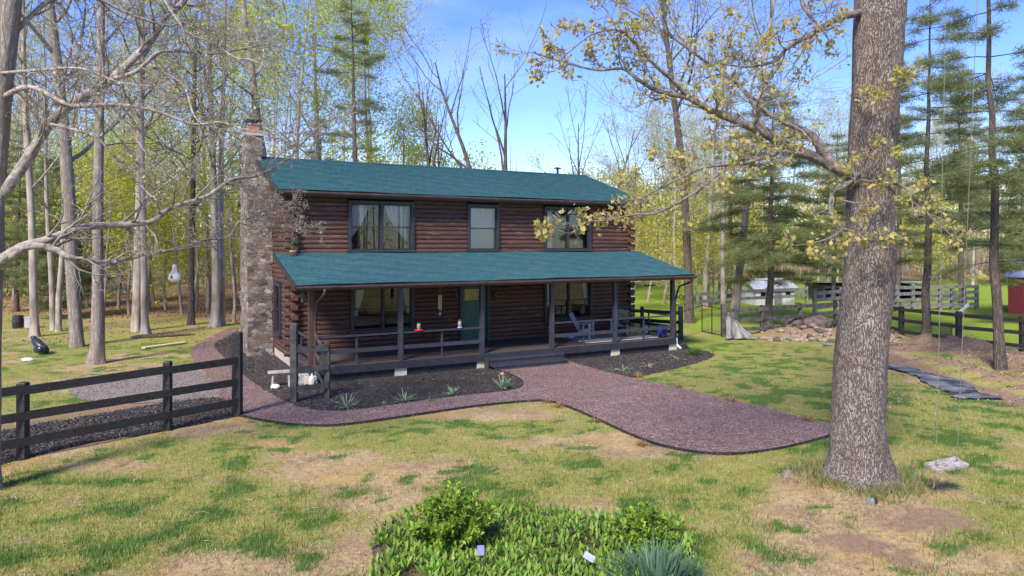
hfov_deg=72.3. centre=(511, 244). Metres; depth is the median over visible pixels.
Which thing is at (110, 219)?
young tree
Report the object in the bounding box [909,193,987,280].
young tree
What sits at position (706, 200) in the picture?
young tree
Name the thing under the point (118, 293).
young tree
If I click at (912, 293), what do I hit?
corral fence
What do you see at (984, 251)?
young tree
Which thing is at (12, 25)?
bare tree
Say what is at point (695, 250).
young tree
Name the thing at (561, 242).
window
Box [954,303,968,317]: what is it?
loose board
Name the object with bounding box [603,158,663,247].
young tree
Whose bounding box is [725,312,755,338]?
tarp
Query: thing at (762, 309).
paddock fence
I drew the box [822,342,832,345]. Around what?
plastic scrap
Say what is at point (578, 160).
bare tree
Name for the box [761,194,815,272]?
young tree
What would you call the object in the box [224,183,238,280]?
forest pine
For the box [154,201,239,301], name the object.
young tree
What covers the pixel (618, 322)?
adirondack chair
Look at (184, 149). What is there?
forest tree
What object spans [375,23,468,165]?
bare tree
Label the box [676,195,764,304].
young tree
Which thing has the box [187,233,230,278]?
young tree
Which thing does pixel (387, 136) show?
wood
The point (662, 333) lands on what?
blue planter
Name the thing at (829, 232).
young tree
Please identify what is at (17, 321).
bin
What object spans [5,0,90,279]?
forest tree
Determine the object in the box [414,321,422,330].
bird feeder
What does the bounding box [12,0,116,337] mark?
slim tree
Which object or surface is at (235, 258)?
young tree
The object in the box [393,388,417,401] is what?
strappy plant
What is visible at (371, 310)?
window
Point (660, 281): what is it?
forest tree
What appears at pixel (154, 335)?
log edging
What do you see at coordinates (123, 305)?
fallen leaves
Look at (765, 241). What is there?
pine tree
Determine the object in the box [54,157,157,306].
young tree
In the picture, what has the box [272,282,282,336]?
window
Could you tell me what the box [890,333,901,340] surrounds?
dead branch
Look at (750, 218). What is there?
young tree
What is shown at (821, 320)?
boulder
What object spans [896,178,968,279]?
young tree
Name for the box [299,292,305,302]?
hanging cross
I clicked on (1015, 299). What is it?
red barn
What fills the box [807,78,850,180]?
forest tree
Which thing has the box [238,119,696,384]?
log house
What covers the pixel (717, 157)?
pine tree
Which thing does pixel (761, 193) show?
forest tree
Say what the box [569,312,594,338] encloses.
adirondack chair
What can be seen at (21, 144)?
forest tree
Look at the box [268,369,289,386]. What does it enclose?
white bench
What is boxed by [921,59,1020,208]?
forest tree
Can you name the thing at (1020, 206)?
forest pine
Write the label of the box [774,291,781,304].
door
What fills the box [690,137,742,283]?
forest tree
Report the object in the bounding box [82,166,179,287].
young tree
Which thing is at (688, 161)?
forest tree
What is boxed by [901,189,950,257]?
young tree
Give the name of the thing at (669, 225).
young tree
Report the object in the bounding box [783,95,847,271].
forest tree
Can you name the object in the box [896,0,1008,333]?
pine tree
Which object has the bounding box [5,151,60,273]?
young tree
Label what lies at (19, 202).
pine tree
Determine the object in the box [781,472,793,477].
rock
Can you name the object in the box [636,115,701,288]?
forest tree
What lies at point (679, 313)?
paddock fence
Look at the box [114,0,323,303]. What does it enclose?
forest tree
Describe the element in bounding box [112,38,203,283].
forest tree
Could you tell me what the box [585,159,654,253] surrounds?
young tree
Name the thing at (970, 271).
young tree
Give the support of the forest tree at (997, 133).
on the ground at (912, 521)
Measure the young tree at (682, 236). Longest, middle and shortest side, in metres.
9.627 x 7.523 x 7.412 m
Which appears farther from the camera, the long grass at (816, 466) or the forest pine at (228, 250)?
the forest pine at (228, 250)
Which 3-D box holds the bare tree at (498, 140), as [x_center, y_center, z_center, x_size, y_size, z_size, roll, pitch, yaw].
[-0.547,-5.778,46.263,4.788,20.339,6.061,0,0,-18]
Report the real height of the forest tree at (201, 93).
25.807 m
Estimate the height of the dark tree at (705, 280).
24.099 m
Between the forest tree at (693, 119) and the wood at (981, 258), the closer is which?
the forest tree at (693, 119)
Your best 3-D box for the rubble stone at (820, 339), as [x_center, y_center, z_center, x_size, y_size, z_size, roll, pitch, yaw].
[13.443,4.132,30.455,0.414,0.233,0.415,0,0,0]
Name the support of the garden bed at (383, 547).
on the ground at (912, 521)
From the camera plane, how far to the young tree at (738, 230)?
85.24 m
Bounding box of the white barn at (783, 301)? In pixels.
[740,278,798,304]
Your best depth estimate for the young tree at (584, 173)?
67.05 m
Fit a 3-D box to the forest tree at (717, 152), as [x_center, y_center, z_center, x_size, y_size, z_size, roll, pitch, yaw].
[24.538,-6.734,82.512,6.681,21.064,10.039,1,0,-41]
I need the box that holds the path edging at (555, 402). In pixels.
[239,399,828,454]
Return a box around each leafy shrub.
[401,480,497,551]
[603,500,681,551]
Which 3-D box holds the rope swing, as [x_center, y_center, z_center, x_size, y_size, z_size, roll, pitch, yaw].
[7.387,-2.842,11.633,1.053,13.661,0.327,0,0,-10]
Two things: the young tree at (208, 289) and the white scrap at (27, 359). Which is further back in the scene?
the young tree at (208, 289)
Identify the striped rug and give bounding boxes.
[561,332,655,342]
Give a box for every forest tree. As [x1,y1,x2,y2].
[3,0,75,291]
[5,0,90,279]
[6,51,58,221]
[9,73,90,192]
[10,9,68,281]
[11,63,76,274]
[11,90,55,278]
[12,6,136,189]
[18,3,74,99]
[30,52,127,255]
[70,85,133,149]
[72,0,199,153]
[104,80,171,272]
[108,0,261,290]
[108,22,189,292]
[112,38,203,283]
[114,0,287,306]
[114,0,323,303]
[153,71,229,286]
[157,47,237,281]
[203,1,305,195]
[214,3,339,170]
[226,27,331,165]
[240,33,346,164]
[262,82,334,157]
[296,0,447,162]
[571,75,663,193]
[588,90,668,191]
[596,136,658,288]
[615,20,739,294]
[620,78,677,283]
[625,87,673,286]
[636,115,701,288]
[641,95,718,262]
[644,89,705,230]
[645,103,704,195]
[647,102,719,244]
[656,115,716,262]
[657,92,718,193]
[659,112,725,215]
[661,52,756,298]
[665,126,717,268]
[677,131,717,216]
[679,111,733,282]
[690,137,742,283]
[692,110,748,204]
[719,117,787,272]
[727,107,790,278]
[762,57,841,275]
[768,92,839,278]
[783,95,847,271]
[788,81,849,279]
[795,110,841,254]
[797,94,850,282]
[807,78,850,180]
[826,84,905,189]
[896,113,921,276]
[897,94,1002,280]
[897,130,932,269]
[900,101,966,278]
[905,120,949,270]
[914,134,949,268]
[916,40,1022,284]
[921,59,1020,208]
[925,78,1010,276]
[939,104,1007,268]
[964,94,1021,211]
[984,91,1023,252]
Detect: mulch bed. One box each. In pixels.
[1,397,231,463]
[215,335,522,409]
[569,347,713,376]
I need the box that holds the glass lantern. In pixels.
[867,498,877,503]
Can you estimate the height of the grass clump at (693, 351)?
0.469 m
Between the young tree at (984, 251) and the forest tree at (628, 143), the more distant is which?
the young tree at (984, 251)
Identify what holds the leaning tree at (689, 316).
on the ground at (912, 521)
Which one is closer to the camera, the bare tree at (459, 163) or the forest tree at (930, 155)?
the bare tree at (459, 163)
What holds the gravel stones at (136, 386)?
on the gravel drive
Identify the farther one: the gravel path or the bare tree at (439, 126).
the bare tree at (439, 126)
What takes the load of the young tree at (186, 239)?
on the ground at (912, 521)
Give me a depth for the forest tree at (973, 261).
66.38 m
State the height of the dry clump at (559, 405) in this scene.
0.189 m
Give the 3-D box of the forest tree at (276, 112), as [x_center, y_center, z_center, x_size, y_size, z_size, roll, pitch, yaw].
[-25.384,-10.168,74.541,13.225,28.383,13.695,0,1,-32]
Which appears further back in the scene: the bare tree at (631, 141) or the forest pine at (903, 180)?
the forest pine at (903, 180)
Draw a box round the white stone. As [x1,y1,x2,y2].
[270,384,279,388]
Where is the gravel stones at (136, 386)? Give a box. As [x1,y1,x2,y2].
[72,370,222,402]
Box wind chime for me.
[438,295,441,314]
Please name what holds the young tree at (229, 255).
on the ground at (912, 521)
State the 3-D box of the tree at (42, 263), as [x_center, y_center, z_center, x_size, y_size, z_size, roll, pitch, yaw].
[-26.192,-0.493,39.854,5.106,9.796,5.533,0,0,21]
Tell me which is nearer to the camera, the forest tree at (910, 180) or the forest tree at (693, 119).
the forest tree at (693, 119)
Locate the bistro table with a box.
[427,327,455,342]
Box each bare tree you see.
[0,0,372,490]
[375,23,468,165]
[381,12,490,168]
[409,68,464,166]
[465,3,546,170]
[550,71,605,174]
[596,86,662,190]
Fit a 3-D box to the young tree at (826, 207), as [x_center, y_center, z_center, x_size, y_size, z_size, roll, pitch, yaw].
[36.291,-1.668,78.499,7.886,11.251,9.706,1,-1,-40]
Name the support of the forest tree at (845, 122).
on the ground at (912, 521)
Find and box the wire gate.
[683,305,720,335]
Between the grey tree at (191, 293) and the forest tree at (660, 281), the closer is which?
the grey tree at (191, 293)
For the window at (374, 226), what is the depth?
25.76 m
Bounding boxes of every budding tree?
[444,137,512,169]
[517,140,591,173]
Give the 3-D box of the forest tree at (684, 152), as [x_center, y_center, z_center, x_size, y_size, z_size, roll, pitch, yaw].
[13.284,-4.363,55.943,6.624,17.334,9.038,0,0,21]
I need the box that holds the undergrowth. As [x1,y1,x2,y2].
[4,262,238,300]
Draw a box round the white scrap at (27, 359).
[21,357,33,361]
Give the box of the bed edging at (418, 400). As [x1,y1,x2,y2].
[293,367,523,410]
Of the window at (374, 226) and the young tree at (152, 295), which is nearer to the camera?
the window at (374, 226)
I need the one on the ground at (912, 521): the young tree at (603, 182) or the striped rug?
the young tree at (603, 182)
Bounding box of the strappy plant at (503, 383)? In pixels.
[492,372,514,388]
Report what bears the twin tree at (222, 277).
on the ground at (912, 521)
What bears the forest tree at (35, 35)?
on the ground at (912, 521)
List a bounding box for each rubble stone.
[789,337,800,341]
[813,328,822,332]
[816,337,826,341]
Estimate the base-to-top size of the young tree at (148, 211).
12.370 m
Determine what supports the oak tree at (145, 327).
on the ground at (912, 521)
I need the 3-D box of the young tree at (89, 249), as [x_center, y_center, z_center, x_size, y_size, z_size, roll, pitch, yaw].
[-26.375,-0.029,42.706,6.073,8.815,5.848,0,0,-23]
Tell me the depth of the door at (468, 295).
26.96 m
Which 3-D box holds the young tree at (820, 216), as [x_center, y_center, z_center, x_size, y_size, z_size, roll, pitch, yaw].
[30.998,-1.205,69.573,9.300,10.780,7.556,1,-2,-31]
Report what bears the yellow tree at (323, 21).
on the ground at (912, 521)
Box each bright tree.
[356,93,450,166]
[396,130,464,167]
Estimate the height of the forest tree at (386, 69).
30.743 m
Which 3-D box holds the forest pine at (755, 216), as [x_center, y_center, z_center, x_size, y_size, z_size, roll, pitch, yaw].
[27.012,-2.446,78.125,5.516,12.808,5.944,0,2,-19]
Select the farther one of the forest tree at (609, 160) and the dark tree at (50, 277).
the forest tree at (609, 160)
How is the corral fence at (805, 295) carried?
on the ground at (912, 521)
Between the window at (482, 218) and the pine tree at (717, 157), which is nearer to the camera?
the window at (482, 218)
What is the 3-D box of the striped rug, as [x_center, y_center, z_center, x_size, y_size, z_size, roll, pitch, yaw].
[3.937,3.699,27.998,3.510,0.008,1.800,0,0,-29]
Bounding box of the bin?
[12,315,23,328]
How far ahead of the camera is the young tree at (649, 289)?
50.77 m
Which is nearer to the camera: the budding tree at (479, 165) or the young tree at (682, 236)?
the budding tree at (479, 165)
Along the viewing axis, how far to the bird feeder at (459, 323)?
23.44 m
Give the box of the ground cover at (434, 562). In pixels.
[358,494,707,575]
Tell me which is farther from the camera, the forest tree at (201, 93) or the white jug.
the forest tree at (201, 93)
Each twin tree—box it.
[108,0,264,327]
[143,0,289,325]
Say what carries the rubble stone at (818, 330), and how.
on the ground at (912, 521)
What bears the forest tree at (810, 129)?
on the ground at (912, 521)
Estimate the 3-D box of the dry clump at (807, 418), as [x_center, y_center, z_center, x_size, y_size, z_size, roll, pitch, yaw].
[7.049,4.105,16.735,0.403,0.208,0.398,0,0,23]
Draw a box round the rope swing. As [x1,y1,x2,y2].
[924,0,977,487]
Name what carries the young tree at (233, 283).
on the ground at (912, 521)
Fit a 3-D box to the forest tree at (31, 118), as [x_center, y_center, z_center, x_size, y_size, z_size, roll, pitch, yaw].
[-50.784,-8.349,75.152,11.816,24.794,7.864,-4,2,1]
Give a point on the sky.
(532, 109)
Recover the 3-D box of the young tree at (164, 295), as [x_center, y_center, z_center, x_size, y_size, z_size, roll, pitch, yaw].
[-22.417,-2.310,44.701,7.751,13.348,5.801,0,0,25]
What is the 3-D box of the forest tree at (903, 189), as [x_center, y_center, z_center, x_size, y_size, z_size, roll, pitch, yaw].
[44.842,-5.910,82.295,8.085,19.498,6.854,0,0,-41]
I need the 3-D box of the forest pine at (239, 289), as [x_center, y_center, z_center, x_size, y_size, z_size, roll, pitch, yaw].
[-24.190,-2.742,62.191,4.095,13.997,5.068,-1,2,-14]
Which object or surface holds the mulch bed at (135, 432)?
on the ground at (912, 521)
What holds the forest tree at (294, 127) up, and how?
on the ground at (912, 521)
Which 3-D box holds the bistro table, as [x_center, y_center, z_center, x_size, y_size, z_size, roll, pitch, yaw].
[-2.538,3.383,25.652,1.000,0.662,0.500,0,0,-29]
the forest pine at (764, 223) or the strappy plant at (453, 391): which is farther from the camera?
the forest pine at (764, 223)
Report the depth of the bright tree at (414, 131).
51.42 m
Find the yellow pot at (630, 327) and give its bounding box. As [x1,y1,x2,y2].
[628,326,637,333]
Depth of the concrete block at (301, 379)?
21.00 m
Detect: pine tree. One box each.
[3,127,57,311]
[45,148,124,302]
[312,0,388,161]
[678,83,845,326]
[702,60,751,297]
[791,130,847,301]
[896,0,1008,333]
[896,59,942,304]
[913,0,1023,370]
[929,61,998,302]
[964,60,1023,289]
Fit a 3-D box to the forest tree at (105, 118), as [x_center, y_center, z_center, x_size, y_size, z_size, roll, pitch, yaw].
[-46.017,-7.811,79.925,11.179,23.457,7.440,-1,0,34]
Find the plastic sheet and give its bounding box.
[888,363,1004,398]
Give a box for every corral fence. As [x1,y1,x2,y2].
[696,286,807,311]
[812,284,978,312]
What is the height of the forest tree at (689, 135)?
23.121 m
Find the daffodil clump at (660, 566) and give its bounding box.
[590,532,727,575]
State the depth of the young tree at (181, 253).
62.55 m
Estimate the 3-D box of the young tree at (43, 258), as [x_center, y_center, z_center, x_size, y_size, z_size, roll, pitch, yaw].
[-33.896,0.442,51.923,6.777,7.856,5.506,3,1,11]
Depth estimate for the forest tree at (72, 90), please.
53.12 m
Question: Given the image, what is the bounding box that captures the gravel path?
[190,327,829,454]
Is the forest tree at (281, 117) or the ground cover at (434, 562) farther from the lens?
the forest tree at (281, 117)
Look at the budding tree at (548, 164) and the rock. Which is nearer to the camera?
the rock
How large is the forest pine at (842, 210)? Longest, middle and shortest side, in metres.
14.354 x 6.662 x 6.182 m
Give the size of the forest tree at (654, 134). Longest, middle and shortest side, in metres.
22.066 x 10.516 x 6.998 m
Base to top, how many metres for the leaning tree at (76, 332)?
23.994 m
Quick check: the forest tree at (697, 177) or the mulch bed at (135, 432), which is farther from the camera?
the forest tree at (697, 177)
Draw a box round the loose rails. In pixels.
[315,333,323,382]
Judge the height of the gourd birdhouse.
0.661 m
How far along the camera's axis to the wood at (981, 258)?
103.36 m
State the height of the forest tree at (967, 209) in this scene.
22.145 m
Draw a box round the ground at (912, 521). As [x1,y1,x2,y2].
[0,243,1023,575]
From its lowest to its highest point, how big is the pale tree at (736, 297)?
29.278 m
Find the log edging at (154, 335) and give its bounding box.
[131,333,194,338]
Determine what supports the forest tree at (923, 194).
on the ground at (912, 521)
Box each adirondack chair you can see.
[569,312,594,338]
[610,309,627,334]
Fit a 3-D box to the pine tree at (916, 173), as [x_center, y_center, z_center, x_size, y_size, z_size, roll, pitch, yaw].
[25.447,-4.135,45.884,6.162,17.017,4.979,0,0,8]
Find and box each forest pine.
[217,141,241,290]
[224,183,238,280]
[303,118,335,160]
[736,169,777,278]
[755,189,779,269]
[821,179,845,271]
[896,149,908,227]
[988,185,1023,253]
[1001,160,1023,250]
[1006,187,1023,252]
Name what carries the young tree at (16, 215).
on the ground at (912, 521)
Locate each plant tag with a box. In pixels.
[477,545,483,570]
[582,551,594,571]
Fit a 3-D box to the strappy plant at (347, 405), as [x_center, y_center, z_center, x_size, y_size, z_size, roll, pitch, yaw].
[-4.291,3.990,18.041,0.713,0.445,0.719,0,0,-25]
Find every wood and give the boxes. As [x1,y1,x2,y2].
[8,95,435,268]
[373,138,1023,269]
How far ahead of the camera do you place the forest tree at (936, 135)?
75.52 m
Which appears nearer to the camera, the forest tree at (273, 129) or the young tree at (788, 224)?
the forest tree at (273, 129)
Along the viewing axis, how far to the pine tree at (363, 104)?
44.85 m
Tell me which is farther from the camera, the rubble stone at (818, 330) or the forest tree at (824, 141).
the forest tree at (824, 141)
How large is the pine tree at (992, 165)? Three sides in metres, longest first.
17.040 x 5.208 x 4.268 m
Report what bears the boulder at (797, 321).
on the ground at (912, 521)
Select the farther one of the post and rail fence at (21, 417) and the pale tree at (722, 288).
the pale tree at (722, 288)
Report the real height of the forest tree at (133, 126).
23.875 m
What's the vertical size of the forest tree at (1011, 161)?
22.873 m
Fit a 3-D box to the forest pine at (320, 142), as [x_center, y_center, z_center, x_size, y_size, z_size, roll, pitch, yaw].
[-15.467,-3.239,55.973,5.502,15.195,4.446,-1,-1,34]
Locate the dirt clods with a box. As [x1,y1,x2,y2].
[889,333,1023,407]
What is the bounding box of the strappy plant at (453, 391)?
[443,385,458,396]
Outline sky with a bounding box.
[9,0,1023,242]
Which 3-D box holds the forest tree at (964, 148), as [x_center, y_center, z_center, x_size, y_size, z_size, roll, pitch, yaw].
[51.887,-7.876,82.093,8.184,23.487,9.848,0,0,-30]
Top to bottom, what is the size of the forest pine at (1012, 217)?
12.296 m
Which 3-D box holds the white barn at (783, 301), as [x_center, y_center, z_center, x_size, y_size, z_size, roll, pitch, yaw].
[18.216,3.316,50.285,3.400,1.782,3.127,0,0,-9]
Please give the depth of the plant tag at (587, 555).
8.77 m
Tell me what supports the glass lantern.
on the ground at (912, 521)
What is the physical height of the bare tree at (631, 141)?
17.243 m
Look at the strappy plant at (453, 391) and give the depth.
19.52 m
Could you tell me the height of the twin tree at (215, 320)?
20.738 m
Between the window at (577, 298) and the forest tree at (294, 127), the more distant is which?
the forest tree at (294, 127)
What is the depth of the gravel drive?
20.43 m
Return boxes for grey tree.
[58,0,245,331]
[81,0,284,324]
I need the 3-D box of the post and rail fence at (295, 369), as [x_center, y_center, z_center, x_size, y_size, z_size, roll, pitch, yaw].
[-5.445,3.200,18.941,1.110,2.200,0.233,0,0,-31]
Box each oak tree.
[29,0,252,334]
[488,0,988,491]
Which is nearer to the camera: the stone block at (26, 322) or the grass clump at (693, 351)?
the grass clump at (693, 351)
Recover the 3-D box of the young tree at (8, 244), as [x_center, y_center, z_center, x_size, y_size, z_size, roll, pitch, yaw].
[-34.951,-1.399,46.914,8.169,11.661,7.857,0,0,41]
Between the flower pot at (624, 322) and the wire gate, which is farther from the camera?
the wire gate
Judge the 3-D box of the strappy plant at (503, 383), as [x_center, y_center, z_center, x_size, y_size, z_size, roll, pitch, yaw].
[-0.274,3.958,20.375,0.841,0.514,0.953,0,0,0]
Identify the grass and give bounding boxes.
[758,446,958,512]
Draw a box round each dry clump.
[552,401,567,407]
[633,371,643,377]
[635,438,648,446]
[723,393,736,401]
[800,414,814,420]
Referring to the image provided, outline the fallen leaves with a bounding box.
[2,291,1023,575]
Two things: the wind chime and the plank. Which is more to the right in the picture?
the wind chime
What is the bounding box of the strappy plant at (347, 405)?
[332,393,357,408]
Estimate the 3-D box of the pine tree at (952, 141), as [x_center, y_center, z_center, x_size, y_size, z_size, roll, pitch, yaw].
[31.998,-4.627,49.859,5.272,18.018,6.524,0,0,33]
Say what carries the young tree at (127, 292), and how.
on the ground at (912, 521)
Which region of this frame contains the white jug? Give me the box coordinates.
[309,373,316,384]
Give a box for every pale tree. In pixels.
[25,0,177,364]
[617,0,914,317]
[630,0,817,309]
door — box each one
[459,286,489,340]
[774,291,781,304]
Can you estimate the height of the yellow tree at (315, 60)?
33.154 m
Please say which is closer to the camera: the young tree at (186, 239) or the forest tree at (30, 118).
the young tree at (186, 239)
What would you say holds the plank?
on the ground at (912, 521)
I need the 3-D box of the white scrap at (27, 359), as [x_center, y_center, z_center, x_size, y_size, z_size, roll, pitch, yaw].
[-17.465,4.143,25.278,0.436,0.140,0.224,0,0,0]
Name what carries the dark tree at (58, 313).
on the ground at (912, 521)
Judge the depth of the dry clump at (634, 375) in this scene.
22.23 m
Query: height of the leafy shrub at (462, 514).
0.884 m
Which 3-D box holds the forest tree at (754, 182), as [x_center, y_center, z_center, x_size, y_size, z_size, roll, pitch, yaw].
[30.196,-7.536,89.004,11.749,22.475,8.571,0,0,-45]
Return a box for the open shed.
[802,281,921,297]
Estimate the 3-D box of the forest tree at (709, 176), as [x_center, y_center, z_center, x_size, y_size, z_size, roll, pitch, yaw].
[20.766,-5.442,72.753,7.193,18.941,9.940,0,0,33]
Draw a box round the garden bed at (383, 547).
[371,509,701,575]
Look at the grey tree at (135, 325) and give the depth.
33.87 m
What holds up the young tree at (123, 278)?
on the ground at (912, 521)
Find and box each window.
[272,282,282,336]
[347,199,414,252]
[350,288,414,333]
[467,203,499,251]
[543,282,593,321]
[544,205,592,251]
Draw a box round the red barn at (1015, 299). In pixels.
[1005,259,1023,313]
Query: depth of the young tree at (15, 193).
52.78 m
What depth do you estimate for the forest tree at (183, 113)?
61.60 m
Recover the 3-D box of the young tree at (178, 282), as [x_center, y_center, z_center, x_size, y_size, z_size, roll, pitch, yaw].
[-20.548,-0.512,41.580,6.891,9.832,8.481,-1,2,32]
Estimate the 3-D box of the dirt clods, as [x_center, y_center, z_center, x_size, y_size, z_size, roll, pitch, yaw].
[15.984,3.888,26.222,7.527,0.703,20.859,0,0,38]
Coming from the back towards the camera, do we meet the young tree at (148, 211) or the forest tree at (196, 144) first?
the forest tree at (196, 144)
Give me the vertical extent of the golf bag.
0.673 m
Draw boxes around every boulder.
[781,318,802,325]
[803,315,832,327]
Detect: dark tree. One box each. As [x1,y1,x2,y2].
[9,0,158,330]
[10,0,219,331]
[564,0,849,307]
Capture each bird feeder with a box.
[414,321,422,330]
[457,319,461,327]
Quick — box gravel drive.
[68,370,220,402]
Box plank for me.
[142,341,185,348]
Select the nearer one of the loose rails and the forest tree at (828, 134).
the loose rails
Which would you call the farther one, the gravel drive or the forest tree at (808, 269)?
the forest tree at (808, 269)
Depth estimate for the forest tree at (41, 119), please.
67.93 m
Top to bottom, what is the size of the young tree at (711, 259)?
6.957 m
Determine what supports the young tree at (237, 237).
on the ground at (912, 521)
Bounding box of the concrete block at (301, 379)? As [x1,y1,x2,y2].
[298,373,308,384]
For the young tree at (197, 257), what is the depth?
40.19 m
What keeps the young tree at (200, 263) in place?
on the ground at (912, 521)
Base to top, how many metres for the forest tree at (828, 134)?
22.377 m
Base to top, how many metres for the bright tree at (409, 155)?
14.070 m
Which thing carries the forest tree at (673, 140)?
on the ground at (912, 521)
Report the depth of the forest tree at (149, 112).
62.65 m
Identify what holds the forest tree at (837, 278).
on the ground at (912, 521)
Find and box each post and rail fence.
[1,332,242,459]
[290,323,329,401]
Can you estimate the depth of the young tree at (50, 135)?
47.13 m
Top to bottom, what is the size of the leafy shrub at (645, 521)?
0.653 m
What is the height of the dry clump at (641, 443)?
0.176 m
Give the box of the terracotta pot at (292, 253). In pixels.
[289,233,297,255]
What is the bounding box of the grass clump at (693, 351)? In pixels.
[684,344,706,355]
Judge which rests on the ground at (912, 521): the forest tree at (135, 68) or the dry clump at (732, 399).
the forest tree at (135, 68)
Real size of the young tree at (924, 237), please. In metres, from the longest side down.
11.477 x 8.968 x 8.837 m
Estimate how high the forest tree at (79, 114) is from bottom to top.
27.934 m
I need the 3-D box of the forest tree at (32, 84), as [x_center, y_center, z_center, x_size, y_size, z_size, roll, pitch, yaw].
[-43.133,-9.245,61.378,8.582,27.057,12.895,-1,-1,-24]
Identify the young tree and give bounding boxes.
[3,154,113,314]
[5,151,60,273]
[5,152,112,299]
[5,155,42,303]
[5,180,51,247]
[5,207,91,299]
[19,129,206,307]
[22,110,185,289]
[37,181,128,312]
[49,130,211,301]
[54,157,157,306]
[56,107,178,276]
[71,110,174,308]
[76,113,170,314]
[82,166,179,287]
[82,200,150,298]
[85,152,239,314]
[103,84,209,308]
[113,110,209,309]
[145,132,240,309]
[147,128,238,317]
[152,188,232,276]
[154,137,241,312]
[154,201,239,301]
[155,217,210,285]
[159,98,265,321]
[176,213,240,288]
[176,221,227,285]
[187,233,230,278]
[201,209,240,293]
[224,234,240,279]
[228,159,241,288]
[550,162,637,250]
[566,154,678,284]
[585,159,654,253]
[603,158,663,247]
[621,172,719,307]
[622,160,714,301]
[629,179,697,295]
[632,160,728,303]
[648,196,702,260]
[652,207,731,303]
[660,194,718,282]
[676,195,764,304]
[690,217,745,296]
[695,182,764,275]
[700,202,765,256]
[739,201,801,277]
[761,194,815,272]
[787,182,844,282]
[796,197,845,251]
[809,197,844,282]
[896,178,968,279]
[896,179,974,283]
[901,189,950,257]
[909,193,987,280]
[918,163,1021,280]
[975,220,1006,271]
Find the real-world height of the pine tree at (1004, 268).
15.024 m
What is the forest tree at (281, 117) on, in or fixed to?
on the ground at (912, 521)
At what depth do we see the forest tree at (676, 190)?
47.07 m
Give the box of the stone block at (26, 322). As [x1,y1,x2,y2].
[24,317,28,327]
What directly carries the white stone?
on the mulch bed at (359, 384)
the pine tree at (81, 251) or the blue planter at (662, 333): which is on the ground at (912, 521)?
the pine tree at (81, 251)
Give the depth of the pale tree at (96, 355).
24.69 m
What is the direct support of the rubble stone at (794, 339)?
on the ground at (912, 521)
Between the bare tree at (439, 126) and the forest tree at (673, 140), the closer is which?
the bare tree at (439, 126)
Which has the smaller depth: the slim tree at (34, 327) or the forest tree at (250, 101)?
the slim tree at (34, 327)
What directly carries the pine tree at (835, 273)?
on the ground at (912, 521)
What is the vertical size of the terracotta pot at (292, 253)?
0.791 m
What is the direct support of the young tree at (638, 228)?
on the ground at (912, 521)
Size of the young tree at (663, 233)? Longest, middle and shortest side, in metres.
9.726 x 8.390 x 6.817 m
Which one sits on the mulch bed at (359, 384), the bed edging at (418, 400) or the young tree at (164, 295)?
the bed edging at (418, 400)
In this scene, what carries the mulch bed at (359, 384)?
on the ground at (912, 521)
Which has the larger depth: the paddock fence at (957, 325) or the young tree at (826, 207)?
the young tree at (826, 207)
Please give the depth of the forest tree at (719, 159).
52.38 m
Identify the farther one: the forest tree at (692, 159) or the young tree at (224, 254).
the forest tree at (692, 159)
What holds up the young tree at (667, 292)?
on the ground at (912, 521)
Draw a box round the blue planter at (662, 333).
[656,325,667,337]
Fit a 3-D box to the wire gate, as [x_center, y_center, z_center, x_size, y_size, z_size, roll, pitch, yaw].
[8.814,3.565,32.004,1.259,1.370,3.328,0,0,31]
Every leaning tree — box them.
[14,0,203,347]
[611,0,746,323]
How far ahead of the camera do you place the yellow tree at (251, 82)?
40.05 m
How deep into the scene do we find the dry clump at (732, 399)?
18.85 m
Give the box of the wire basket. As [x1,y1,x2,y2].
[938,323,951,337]
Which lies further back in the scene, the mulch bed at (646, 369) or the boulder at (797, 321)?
the boulder at (797, 321)
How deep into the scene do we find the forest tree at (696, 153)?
66.37 m
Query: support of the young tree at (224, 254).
on the ground at (912, 521)
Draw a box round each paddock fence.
[631,306,682,339]
[721,300,837,336]
[891,306,1023,351]
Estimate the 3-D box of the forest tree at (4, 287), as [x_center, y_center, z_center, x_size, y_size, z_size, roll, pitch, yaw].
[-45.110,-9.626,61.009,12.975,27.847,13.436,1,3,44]
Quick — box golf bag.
[30,336,48,353]
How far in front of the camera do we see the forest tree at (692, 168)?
82.57 m
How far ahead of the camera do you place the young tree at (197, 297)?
45.15 m
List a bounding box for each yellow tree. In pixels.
[26,0,357,156]
[204,0,398,161]
[206,0,419,159]
[301,0,457,165]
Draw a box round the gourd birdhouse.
[168,252,180,281]
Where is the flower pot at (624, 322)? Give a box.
[618,307,633,336]

